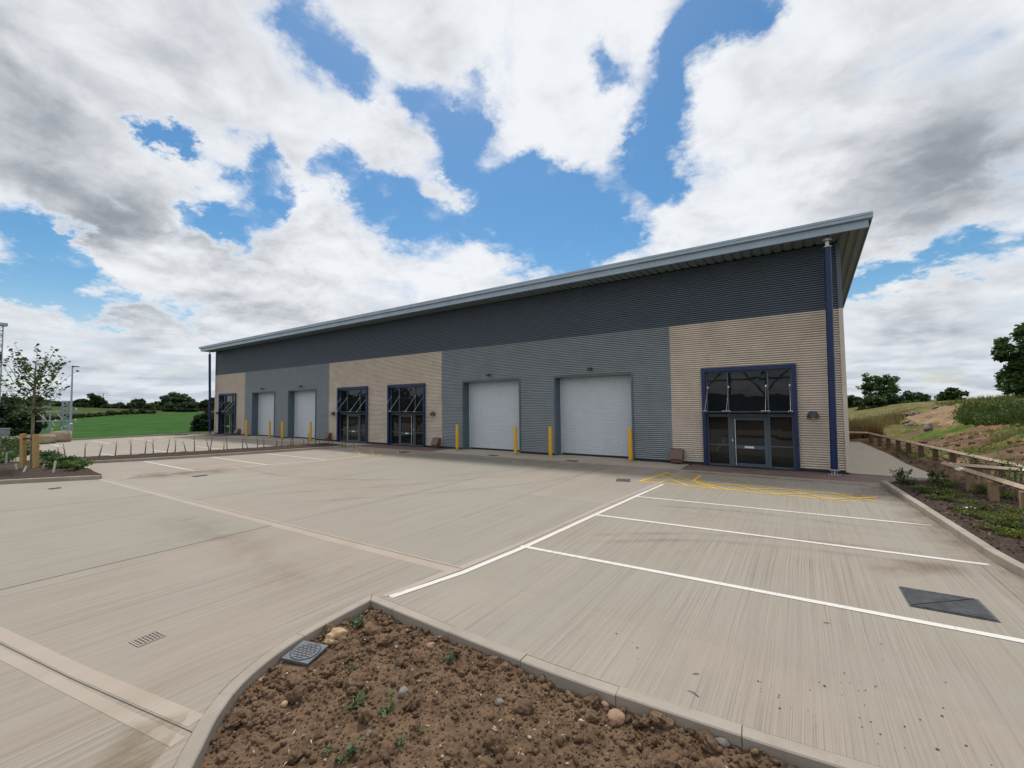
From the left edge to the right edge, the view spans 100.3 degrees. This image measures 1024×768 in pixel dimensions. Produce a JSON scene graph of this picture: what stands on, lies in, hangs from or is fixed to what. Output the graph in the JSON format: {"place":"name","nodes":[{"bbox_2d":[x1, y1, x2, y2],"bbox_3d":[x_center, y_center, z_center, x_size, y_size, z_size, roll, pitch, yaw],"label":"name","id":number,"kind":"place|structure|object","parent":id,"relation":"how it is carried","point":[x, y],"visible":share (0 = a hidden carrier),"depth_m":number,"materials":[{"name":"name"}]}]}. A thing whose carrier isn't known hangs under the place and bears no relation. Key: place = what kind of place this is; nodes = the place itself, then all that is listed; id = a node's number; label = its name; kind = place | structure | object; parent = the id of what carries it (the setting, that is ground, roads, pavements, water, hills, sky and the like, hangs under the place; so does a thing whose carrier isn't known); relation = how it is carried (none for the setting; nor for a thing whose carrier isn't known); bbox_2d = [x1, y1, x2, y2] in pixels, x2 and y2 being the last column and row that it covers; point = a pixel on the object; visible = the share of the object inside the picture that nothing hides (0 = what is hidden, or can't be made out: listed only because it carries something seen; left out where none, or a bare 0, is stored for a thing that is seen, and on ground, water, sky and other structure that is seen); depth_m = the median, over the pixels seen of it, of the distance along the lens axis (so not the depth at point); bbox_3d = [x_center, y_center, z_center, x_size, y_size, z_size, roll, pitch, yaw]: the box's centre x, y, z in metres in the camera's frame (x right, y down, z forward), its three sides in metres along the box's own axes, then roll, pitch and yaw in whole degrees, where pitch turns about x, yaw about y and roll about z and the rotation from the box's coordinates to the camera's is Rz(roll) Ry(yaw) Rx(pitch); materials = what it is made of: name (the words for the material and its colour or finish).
{"place":"outdoors","nodes":[
{"label":"outdoors","id":0,"kind":"place"},
{"bbox_2d":[0,460,101,479],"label":"mulch bed","id":1,"kind":"object","parent":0,"point":[8,470],"visible":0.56,"depth_m":15.18,"materials":[{"name":"brown soil"}]},
{"bbox_2d":[0,450,18,462],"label":"bed shrub","id":2,"kind":"object","parent":1,"relation":"on","point":[11,454],"visible":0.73,"depth_m":17.89,"materials":[{"name":"green plant"}]},
{"bbox_2d":[19,433,26,467],"bbox_3d":[-18.629,2.596,16.289,0.131,1.410,0.130,-2,-2,2],"label":"tree stake","id":3,"kind":"object","parent":1,"relation":"on","point":[22,452],"visible":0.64,"depth_m":16.24,"materials":[{"name":"brown wood"}]},
{"bbox_2d":[32,434,38,467],"bbox_3d":[-17.997,2.583,16.153,0.131,1.370,0.130,-2,-2,2],"label":"tree stake","id":4,"kind":"object","parent":1,"relation":"on","point":[35,450],"visible":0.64,"depth_m":16.11,"materials":[{"name":"brown wood"}]},
{"bbox_2d":[0,342,79,467],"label":"young tree","id":5,"kind":"object","parent":1,"relation":"on","point":[28,368],"visible":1,"depth_m":16.38,"materials":[{"name":"green plant"}]},
{"bbox_2d":[40,455,79,461],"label":"bed shrub","id":6,"kind":"object","parent":1,"relation":"on","point":[70,457],"visible":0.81,"depth_m":17.49,"materials":[{"name":"green plant"}]},
{"bbox_2d":[45,460,75,468],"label":"bed shrub","id":7,"kind":"object","parent":1,"relation":"on","point":[62,465],"visible":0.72,"depth_m":15.77,"materials":[{"name":"green plant"}]},
{"bbox_2d":[64,459,95,468],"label":"bed shrub","id":8,"kind":"object","parent":1,"relation":"on","point":[78,465],"visible":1,"depth_m":15.75,"materials":[{"name":"green plant"}]},
{"bbox_2d":[49,431,71,441],"bbox_3d":[-33.710,3.929,31.915,1.123,0.820,0.774,1,-3,-36],"label":"concrete block","id":9,"kind":"object","parent":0,"point":[64,436],"depth_m":31.74,"materials":[{"name":"beige concrete"}]},
{"bbox_2d":[22,405,213,438],"bbox_3d":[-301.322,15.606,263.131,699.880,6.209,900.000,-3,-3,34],"label":"grass field","id":10,"kind":"structure","parent":0,"point":[139,424],"depth_m":65.87,"materials":[{"name":"green plant"}]},
{"bbox_2d":[0,322,7,401],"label":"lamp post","id":11,"kind":"object","parent":10,"relation":"on","point":[3,325],"visible":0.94,"depth_m":38.75,"materials":[{"name":"grey metal"}]},
{"bbox_2d":[1,392,28,409],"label":"roadside bush","id":12,"kind":"object","parent":10,"relation":"on","point":[6,399],"visible":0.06,"depth_m":40.16,"materials":[{"name":"green plant"}]},
{"bbox_2d":[0,406,45,430],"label":"roadside bush","id":13,"kind":"object","parent":10,"relation":"on","point":[8,420],"visible":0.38,"depth_m":37.32,"materials":[{"name":"green plant"}]},
{"bbox_2d":[0,400,47,423],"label":"roadside bush","id":14,"kind":"object","parent":10,"relation":"on","point":[7,406],"visible":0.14,"depth_m":37.84,"materials":[{"name":"green plant"}]},
{"bbox_2d":[5,421,47,435],"bbox_3d":[-42.768,4.113,37.421,2.656,1.972,2.802,-3,-3,34],"label":"roadside bush","id":15,"kind":"object","parent":10,"relation":"on","point":[18,428],"visible":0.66,"depth_m":37.16,"materials":[{"name":"green plant"}]},
{"bbox_2d":[36,403,63,433],"bbox_3d":[-41.493,3.379,38.394,0.204,3.300,1.670,-3,-3,34],"label":"power pole","id":16,"kind":"object","parent":10,"relation":"on","point":[49,421],"visible":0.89,"depth_m":38.35,"materials":[{"name":"metal"}]},
{"bbox_2d":[51,401,78,430],"bbox_3d":[-41.009,3.310,39.211,0.616,3.544,1.780,-3,-3,34],"label":"power pole","id":17,"kind":"object","parent":10,"relation":"on","point":[62,410],"visible":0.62,"depth_m":39.17,"materials":[{"name":"grey metal"}]},
{"bbox_2d":[68,366,79,437],"bbox_3d":[-35.711,1.548,34.823,0.290,6.080,0.540,-3,-3,34],"label":"lamp post","id":18,"kind":"object","parent":10,"relation":"on","point":[70,426],"visible":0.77,"depth_m":34.68,"materials":[{"name":"grey metal"}]},
{"bbox_2d":[85,393,101,407],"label":"bare topped tree","id":19,"kind":"object","parent":10,"relation":"on","point":[93,400],"visible":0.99,"depth_m":202.88,"materials":[{"name":"green plant"}]},
{"bbox_2d":[160,401,179,411],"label":"hedge bush","id":20,"kind":"object","parent":10,"relation":"on","point":[168,406],"visible":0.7,"depth_m":192.93,"materials":[{"name":"green plant"}]},
{"bbox_2d":[158,392,196,406],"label":"great oak tree","id":21,"kind":"object","parent":10,"relation":"on","point":[173,397],"visible":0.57,"depth_m":201.46,"materials":[{"name":"green plant"}]},
{"bbox_2d":[174,401,199,411],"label":"hedge bush","id":22,"kind":"object","parent":10,"relation":"on","point":[186,406],"visible":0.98,"depth_m":192.89,"materials":[{"name":"green plant"}]},
{"bbox_2d":[189,412,213,430],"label":"roadside bush","id":23,"kind":"object","parent":10,"relation":"on","point":[200,422],"visible":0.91,"depth_m":46.41,"materials":[{"name":"green plant"}]},
{"bbox_2d":[76,443,341,460],"bbox_3d":[-15.123,3.492,22.361,12.521,0.194,2.222,1,-3,-35],"label":"soil strip","id":24,"kind":"object","parent":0,"point":[133,456],"visible":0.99,"depth_m":21.34,"materials":[{"name":"brown soil"}]},
{"bbox_2d":[356,444,446,451],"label":"block paving","id":25,"kind":"structure","parent":0,"point":[419,448],"depth_m":24.51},
{"bbox_2d":[175,602,797,767],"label":"soil bed","id":26,"kind":"object","parent":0,"point":[388,744],"visible":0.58,"depth_m":3.29,"materials":[{"name":"brown soil"}]},
{"bbox_2d":[281,640,327,665],"bbox_3d":[-2.062,2.700,4.267,0.300,0.078,0.300,2,0,14],"label":"stopcock cover","id":27,"kind":"object","parent":26,"relation":"on","point":[305,653],"visible":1,"depth_m":4.23,"materials":[{"name":"grey plastic"}]},
{"bbox_2d":[324,627,348,644],"bbox_3d":[-1.871,2.705,4.553,0.210,0.182,0.248,-3,-4,42],"label":"stone","id":28,"kind":"object","parent":26,"relation":"on","point":[340,633],"visible":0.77,"depth_m":4.51,"materials":[{"name":"beige stone"}]},
{"bbox_2d":[343,735,364,755],"bbox_3d":[-1.120,2.593,3.038,0.122,0.098,0.164,-1,-3,0],"label":"weed","id":29,"kind":"object","parent":26,"relation":"on","point":[353,750],"visible":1,"depth_m":3.01,"materials":[{"name":"green plant"}]},
{"bbox_2d":[344,690,365,711],"bbox_3d":[-1.287,2.624,3.531,0.163,0.098,0.193,0,-3,-10],"label":"weed","id":30,"kind":"object","parent":26,"relation":"on","point":[355,703],"visible":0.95,"depth_m":3.53,"materials":[{"name":"green plant"}]},
{"bbox_2d":[377,688,395,716],"bbox_3d":[-0.996,2.591,3.459,0.114,0.124,0.291,-1,-3,12],"label":"weed","id":31,"kind":"object","parent":26,"relation":"on","point":[387,709],"visible":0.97,"depth_m":3.43,"materials":[{"name":"green plant"}]},
{"bbox_2d":[215,618,680,767],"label":"pebbles","id":32,"kind":"object","parent":26,"relation":"on","point":[417,760],"visible":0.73,"depth_m":3.28,"materials":[{"name":"stone"}]},
{"bbox_2d":[213,610,727,767],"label":"dead leaf scraps","id":33,"kind":"object","parent":26,"relation":"on","point":[493,728],"visible":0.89,"depth_m":3.22,"materials":[{"name":"brown plant"}]},
{"bbox_2d":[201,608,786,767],"bbox_3d":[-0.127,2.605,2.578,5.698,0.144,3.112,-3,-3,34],"label":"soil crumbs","id":34,"kind":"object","parent":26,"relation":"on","point":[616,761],"visible":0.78,"depth_m":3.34,"materials":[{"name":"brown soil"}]},
{"bbox_2d":[607,708,624,726],"bbox_3d":[0.823,2.636,3.377,0.140,0.104,0.144,-2,-3,17],"label":"stone","id":35,"kind":"object","parent":26,"relation":"on","point":[616,715],"visible":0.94,"depth_m":3.34,"materials":[{"name":"beige stone"}]},
{"bbox_2d":[714,736,729,747],"bbox_3d":[1.532,2.607,3.114,0.111,0.067,0.102,-3,-4,42],"label":"stone","id":36,"kind":"object","parent":26,"relation":"on","point":[723,742],"visible":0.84,"depth_m":3.09,"materials":[{"name":"grey stone"}]},
{"bbox_2d":[0,435,1023,767],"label":"concrete yard","id":37,"kind":"structure","parent":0,"point":[218,607],"depth_m":5.62,"materials":[{"name":"grey concrete"}]},
{"bbox_2d":[27,434,56,444],"bbox_3d":[-33.244,3.902,30.190,0.774,0.703,1.374,-2,-3,27],"label":"concrete block","id":38,"kind":"object","parent":37,"relation":"on","point":[47,438],"depth_m":30.16,"materials":[{"name":"beige concrete"}]},
{"bbox_2d":[0,475,100,483],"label":"kerb","id":39,"kind":"structure","parent":37,"relation":"on","point":[50,479],"depth_m":14.30,"materials":[{"name":"grey concrete"}]},
{"bbox_2d":[72,432,208,439],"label":"kerb","id":40,"kind":"structure","parent":37,"relation":"on","point":[141,436],"depth_m":36.84,"materials":[{"name":"grey concrete"}]},
{"bbox_2d":[128,630,165,646],"bbox_3d":[-3.800,2.671,4.457,0.210,0.039,0.240,-2,-3,28],"label":"gully grate","id":41,"kind":"object","parent":37,"relation":"on","point":[147,638],"visible":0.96,"depth_m":4.45,"materials":[{"name":"metal"}]},
{"bbox_2d":[93,445,351,463],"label":"kerb","id":42,"kind":"structure","parent":37,"relation":"on","point":[196,456],"depth_m":21.14,"materials":[{"name":"grey concrete"}]},
{"bbox_2d":[173,595,371,767],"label":"kerb","id":43,"kind":"structure","parent":37,"relation":"on","point":[196,746],"depth_m":3.73,"materials":[{"name":"grey concrete"}]},
{"bbox_2d":[224,435,368,445],"bbox_3d":[-16.414,4.106,31.631,17.580,0.001,2.280,-3,-3,34],"label":"door apron","id":44,"kind":"object","parent":37,"relation":"on","point":[289,439],"depth_m":31.41,"materials":[{"name":"concrete"}]},
{"bbox_2d":[0,471,687,746],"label":"joint margin","id":45,"kind":"object","parent":37,"relation":"on","point":[175,712],"visible":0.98,"depth_m":4.03,"materials":[{"name":"concrete"}]},
{"bbox_2d":[158,435,768,483],"bbox_3d":[-11.136,3.697,24.512,44.510,0.004,2.328,-3,-3,34],"label":"faded hatching","id":46,"kind":"object","parent":37,"relation":"on","point":[371,451],"visible":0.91,"depth_m":22.49,"materials":[{"name":"yellow paint"}]},
{"bbox_2d":[0,461,962,731],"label":"saw cut","id":47,"kind":"object","parent":37,"relation":"on","point":[304,529],"visible":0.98,"depth_m":6.80,"materials":[{"name":"grey concrete"}]},
{"bbox_2d":[187,434,879,484],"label":"edging kerb","id":48,"kind":"structure","parent":37,"relation":"on","point":[606,464],"depth_m":16.05,"materials":[{"name":"concrete"}]},
{"bbox_2d":[46,436,1023,642],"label":"bay markings","id":49,"kind":"object","parent":37,"relation":"on","point":[521,547],"visible":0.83,"depth_m":6.41,"materials":[{"name":"white paint"}]},
{"bbox_2d":[433,449,685,468],"bbox_3d":[1.455,3.318,19.601,12.390,0.001,2.280,-3,-3,34],"label":"door apron","id":50,"kind":"object","parent":37,"relation":"on","point":[600,460],"depth_m":18.78,"materials":[{"name":"concrete"}]},
{"bbox_2d":[548,427,552,456],"bbox_3d":[1.736,2.623,19.331,0.260,1.360,0.260,-2,-3,34],"label":"bollard","id":51,"kind":"object","parent":50,"relation":"on","point":[550,439],"visible":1,"depth_m":19.26,"materials":[{"name":"yellow metal"}]},
{"bbox_2d":[628,428,632,461],"bbox_3d":[4.825,2.495,17.438,0.260,1.360,0.260,-3,-4,34],"label":"bollard","id":52,"kind":"object","parent":50,"relation":"on","point":[630,452],"visible":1,"depth_m":17.37,"materials":[{"name":"yellow metal"}]},
{"bbox_2d":[246,456,967,544],"bbox_3d":[-0.998,3.125,14.962,22.824,0.001,4.881,-2,-3,32],"label":"joint filler","id":53,"kind":"object","parent":37,"relation":"on","point":[654,508],"visible":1,"depth_m":9.65,"materials":[{"name":"concrete"}]},
{"bbox_2d":[371,594,881,767],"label":"kerb","id":54,"kind":"structure","parent":37,"relation":"on","point":[787,752],"depth_m":3.47,"materials":[{"name":"grey concrete"}]},
{"bbox_2d":[640,473,878,501],"bbox_3d":[6.781,2.900,12.300,5.740,0.005,2.182,-3,-3,34],"label":"yellow hatching","id":55,"kind":"object","parent":37,"relation":"on","point":[696,478],"visible":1,"depth_m":11.83,"materials":[{"name":"paint"}]},
{"bbox_2d":[899,586,1000,622],"bbox_3d":[5.095,2.596,5.029,0.735,0.072,0.640,-3,-3,34],"label":"chamber cover","id":56,"kind":"object","parent":37,"relation":"on","point":[951,604],"visible":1,"depth_m":4.98,"materials":[{"name":"metal"}]},
{"bbox_2d":[881,480,1023,577],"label":"kerb","id":57,"kind":"structure","parent":37,"relation":"on","point":[1005,561],"depth_m":7.29,"materials":[{"name":"grey concrete"}]},
{"bbox_2d":[0,0,1023,404],"label":"sky","id":58,"kind":"structure","parent":0,"point":[178,177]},
{"bbox_2d":[681,464,939,483],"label":"block paving","id":59,"kind":"structure","parent":0,"point":[876,479],"depth_m":13.96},
{"bbox_2d":[199,211,872,475],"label":"industrial building","id":60,"kind":"structure","parent":59,"relation":"on","point":[726,353],"depth_m":18.80,"materials":[{"name":"beige paint"}]},
{"bbox_2d":[251,391,274,436],"bbox_3d":[-20.284,2.484,35.298,3.690,3.676,0.600,-3,-3,34],"label":"loading door","id":61,"kind":"structure","parent":60,"relation":"in","point":[263,403],"depth_m":36.02,"materials":[{"name":"paint"}]},
{"bbox_2d":[287,389,316,438],"bbox_3d":[-15.550,2.276,32.111,3.750,3.676,0.600,-3,-3,34],"label":"loading door","id":62,"kind":"structure","parent":60,"relation":"in","point":[302,407],"depth_m":32.74,"materials":[{"name":"paint"}]},
{"bbox_2d":[462,378,521,452],"bbox_3d":[-0.977,1.633,22.299,3.730,3.676,0.600,-3,-3,34],"label":"loading door","id":63,"kind":"structure","parent":60,"relation":"in","point":[491,410],"depth_m":22.63,"materials":[{"name":"paint"}]},
{"bbox_2d":[554,372,634,460],"bbox_3d":[3.686,1.428,19.160,3.740,3.676,0.600,-3,-3,34],"label":"loading door","id":64,"kind":"structure","parent":60,"relation":"in","point":[593,414],"depth_m":19.39,"materials":[{"name":"paint"}]},
{"bbox_2d":[669,449,683,463],"bbox_3d":[6.431,2.829,16.696,0.480,0.560,0.350,-3,-3,34],"label":"meter box","id":65,"kind":"object","parent":60,"relation":"attached to","point":[676,456],"visible":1,"depth_m":16.62,"materials":[{"name":"brown plastic"}]},
{"bbox_2d":[850,442,942,478],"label":"concrete path","id":66,"kind":"structure","parent":0,"point":[866,459],"depth_m":16.12,"materials":[{"name":"grey concrete"}]},
{"bbox_2d":[848,395,1023,485],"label":"earth bank","id":67,"kind":"structure","parent":0,"point":[943,426],"depth_m":21.88,"materials":[{"name":"green plant"}]},
{"bbox_2d":[847,395,862,407],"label":"thicket bush","id":68,"kind":"object","parent":67,"relation":"on","point":[850,398],"visible":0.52,"depth_m":54.26,"materials":[{"name":"green plant"}]},
{"bbox_2d":[849,424,887,438],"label":"dock stems","id":69,"kind":"object","parent":67,"relation":"on","point":[875,429],"visible":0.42,"depth_m":25.80,"materials":[{"name":"brown plant"}]},
{"bbox_2d":[852,394,887,409],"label":"thicket bush","id":70,"kind":"object","parent":67,"relation":"on","point":[871,402],"visible":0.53,"depth_m":45.42,"materials":[{"name":"green plant"}]},
{"bbox_2d":[855,372,902,399],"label":"oak tree","id":71,"kind":"object","parent":67,"relation":"on","point":[883,385],"visible":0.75,"depth_m":49.58,"materials":[{"name":"green plant"}]},
{"bbox_2d":[848,408,911,438],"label":"dry grass","id":72,"kind":"structure","parent":67,"relation":"on","point":[888,419],"depth_m":30.55,"materials":[{"name":"beige plant"}]},
{"bbox_2d":[883,392,913,404],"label":"thicket bush","id":73,"kind":"object","parent":67,"relation":"on","point":[893,399],"visible":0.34,"depth_m":45.66,"materials":[{"name":"green plant"}]},
{"bbox_2d":[902,390,931,402],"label":"round tree","id":74,"kind":"object","parent":67,"relation":"on","point":[916,397],"visible":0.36,"depth_m":46.28,"materials":[{"name":"green plant"}]},
{"bbox_2d":[899,405,946,430],"bbox_3d":[27.102,2.251,29.072,12.704,1.538,2.997,2,-4,-41],"label":"rubble","id":75,"kind":"object","parent":67,"relation":"on","point":[927,427],"visible":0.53,"depth_m":29.13,"materials":[{"name":"grey stone"}]},
{"bbox_2d":[879,441,979,481],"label":"verge crumbs","id":76,"kind":"object","parent":67,"relation":"on","point":[936,466],"visible":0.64,"depth_m":16.61,"materials":[{"name":"brown soil"}]},
{"bbox_2d":[867,432,1023,478],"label":"timber knee rail","id":77,"kind":"object","parent":67,"relation":"on","point":[952,456],"visible":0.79,"depth_m":16.26,"materials":[{"name":"wood"}]},
{"bbox_2d":[934,387,969,400],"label":"tree","id":78,"kind":"object","parent":67,"relation":"on","point":[949,393],"visible":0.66,"depth_m":48.31,"materials":[{"name":"green plant"}]},
{"bbox_2d":[889,480,1023,563],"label":"bark mulch bed","id":79,"kind":"object","parent":67,"relation":"on","point":[1006,543],"visible":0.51,"depth_m":8.88,"materials":[{"name":"brown wood"}]},
{"bbox_2d":[889,467,914,482],"bbox_3d":[10.877,2.552,11.877,0.467,0.447,0.522,-1,-3,-2],"label":"sprig shrub","id":80,"kind":"object","parent":79,"relation":"on","point":[900,475],"visible":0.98,"depth_m":11.93,"materials":[{"name":"green plant"}]},
{"bbox_2d":[913,487,943,493],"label":"shrub","id":81,"kind":"object","parent":79,"relation":"on","point":[924,489],"visible":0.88,"depth_m":10.54,"materials":[{"name":"green plant"}]},
{"bbox_2d":[926,470,948,481],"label":"sprig shrub","id":82,"kind":"object","parent":79,"relation":"on","point":[931,474],"visible":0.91,"depth_m":11.85,"materials":[{"name":"green plant"}]},
{"bbox_2d":[924,493,958,499],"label":"shrub","id":83,"kind":"object","parent":79,"relation":"on","point":[946,497],"visible":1,"depth_m":9.80,"materials":[{"name":"green plant"}]},
{"bbox_2d":[933,478,959,486],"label":"shrub","id":84,"kind":"object","parent":79,"relation":"on","point":[946,483],"visible":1,"depth_m":11.37,"materials":[{"name":"green plant"}]},
{"bbox_2d":[933,489,971,498],"bbox_3d":[10.474,2.617,10.147,0.489,0.168,0.686,1,-3,-34],"label":"shrub","id":85,"kind":"object","parent":79,"relation":"on","point":[953,493],"visible":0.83,"depth_m":10.10,"materials":[{"name":"green plant"}]},
{"bbox_2d":[953,497,979,504],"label":"shrub","id":86,"kind":"object","parent":79,"relation":"on","point":[966,501],"visible":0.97,"depth_m":9.41,"materials":[{"name":"green plant"}]},
{"bbox_2d":[956,507,996,515],"bbox_3d":[9.118,2.549,8.434,0.503,0.143,0.565,1,-3,-31],"label":"shrub","id":87,"kind":"object","parent":79,"relation":"on","point":[966,511],"visible":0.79,"depth_m":8.47,"materials":[{"name":"green plant"}]},
{"bbox_2d":[940,461,1023,508],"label":"timber knee rail","id":88,"kind":"object","parent":79,"relation":"on","point":[992,488],"visible":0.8,"depth_m":9.84,"materials":[{"name":"wood"}]},
{"bbox_2d":[972,503,1000,509],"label":"shrub","id":89,"kind":"object","parent":79,"relation":"on","point":[982,506],"visible":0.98,"depth_m":8.87,"materials":[{"name":"green plant"}]},
{"bbox_2d":[973,522,1008,530],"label":"shrub","id":90,"kind":"object","parent":79,"relation":"on","point":[982,526],"visible":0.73,"depth_m":7.55,"materials":[{"name":"green plant"}]},
{"bbox_2d":[979,515,1020,527],"bbox_3d":[8.857,2.514,7.700,0.559,0.162,0.576,-3,-3,34],"label":"shrub","id":91,"kind":"object","parent":79,"relation":"on","point":[995,521],"visible":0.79,"depth_m":7.73,"materials":[{"name":"green plant"}]},
{"bbox_2d":[984,489,1018,498],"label":"shrub","id":92,"kind":"object","parent":79,"relation":"on","point":[1007,494],"visible":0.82,"depth_m":9.89,"materials":[{"name":"green plant"}]},
{"bbox_2d":[989,510,1023,520],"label":"shrub","id":93,"kind":"object","parent":79,"relation":"on","point":[1012,516],"visible":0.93,"depth_m":8.08,"materials":[{"name":"green plant"}]},
{"bbox_2d":[990,526,1023,537],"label":"shrub","id":94,"kind":"object","parent":79,"relation":"on","point":[1012,533],"visible":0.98,"depth_m":7.17,"materials":[{"name":"green plant"}]},
{"bbox_2d":[996,503,1023,514],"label":"shrub","id":95,"kind":"object","parent":79,"relation":"on","point":[1017,510],"visible":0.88,"depth_m":8.62,"materials":[{"name":"green plant"}]},
{"bbox_2d":[999,519,1023,529],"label":"shrub","id":96,"kind":"object","parent":79,"relation":"on","point":[1019,526],"visible":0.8,"depth_m":7.59,"materials":[{"name":"green plant"}]},
{"bbox_2d":[918,422,1023,488],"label":"earth lumps","id":97,"kind":"object","parent":67,"relation":"on","point":[970,436],"visible":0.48,"depth_m":17.88,"materials":[{"name":"brown soil"}]},
{"bbox_2d":[936,393,1023,407],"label":"crest grass","id":98,"kind":"structure","parent":67,"relation":"on","point":[984,399],"depth_m":30.80,"materials":[{"name":"green plant"}]},
{"bbox_2d":[947,394,1023,427],"bbox_3d":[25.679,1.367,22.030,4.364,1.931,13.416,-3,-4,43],"label":"tall green grass","id":99,"kind":"structure","parent":67,"relation":"on","point":[1009,419],"depth_m":23.11,"materials":[{"name":"green plant"}]},
{"bbox_2d":[949,462,1023,484],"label":"timber knee rail","id":100,"kind":"object","parent":67,"relation":"on","point":[985,469],"visible":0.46,"depth_m":11.59,"materials":[{"name":"wood"}]},
{"bbox_2d":[990,322,1023,398],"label":"ash tree","id":101,"kind":"object","parent":67,"relation":"on","point":[1010,377],"visible":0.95,"depth_m":28.37,"materials":[{"name":"green plant"}]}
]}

